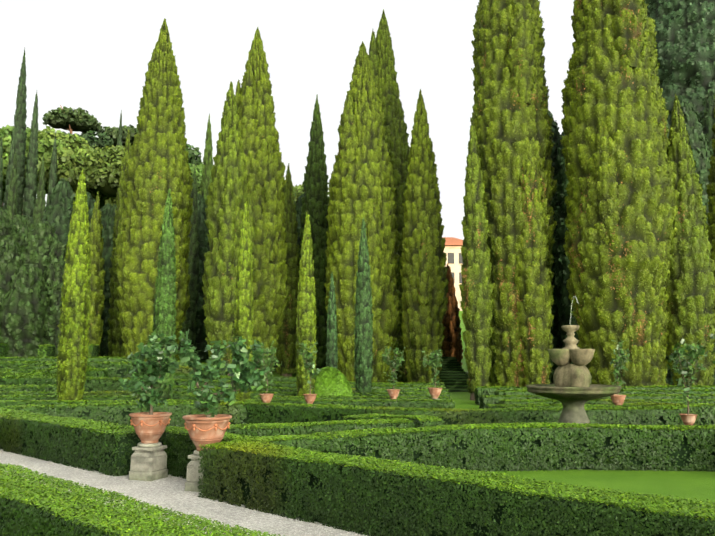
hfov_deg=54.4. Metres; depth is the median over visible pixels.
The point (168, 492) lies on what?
gravel path
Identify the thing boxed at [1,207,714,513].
terrain
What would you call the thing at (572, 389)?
stone fountain
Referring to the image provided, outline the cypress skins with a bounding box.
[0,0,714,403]
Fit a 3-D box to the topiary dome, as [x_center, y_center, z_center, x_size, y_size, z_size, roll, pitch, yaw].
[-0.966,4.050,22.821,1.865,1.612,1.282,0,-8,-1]
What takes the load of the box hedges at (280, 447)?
on the terrain at (695, 484)
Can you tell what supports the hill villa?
on the terrain at (695, 484)
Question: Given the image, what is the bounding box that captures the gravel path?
[0,449,367,535]
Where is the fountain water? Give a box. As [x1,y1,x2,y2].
[570,296,578,324]
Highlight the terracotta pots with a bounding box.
[129,388,696,450]
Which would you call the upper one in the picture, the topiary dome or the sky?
the sky
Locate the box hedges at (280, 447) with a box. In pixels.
[0,343,714,535]
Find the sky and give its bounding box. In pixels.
[0,0,574,239]
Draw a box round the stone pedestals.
[128,398,439,491]
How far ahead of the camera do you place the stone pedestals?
10.28 m
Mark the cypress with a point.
(378, 236)
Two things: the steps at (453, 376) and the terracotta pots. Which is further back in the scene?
the steps at (453, 376)
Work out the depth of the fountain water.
13.44 m
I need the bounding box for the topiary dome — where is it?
[314,367,352,398]
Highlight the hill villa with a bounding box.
[442,237,462,310]
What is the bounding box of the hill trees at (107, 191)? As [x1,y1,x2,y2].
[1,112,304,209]
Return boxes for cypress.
[0,0,714,404]
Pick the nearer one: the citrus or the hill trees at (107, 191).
the citrus
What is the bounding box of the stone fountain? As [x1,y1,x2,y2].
[526,325,621,428]
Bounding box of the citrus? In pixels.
[119,330,714,417]
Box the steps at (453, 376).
[439,357,468,391]
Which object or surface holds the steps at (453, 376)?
on the terrain at (695, 484)

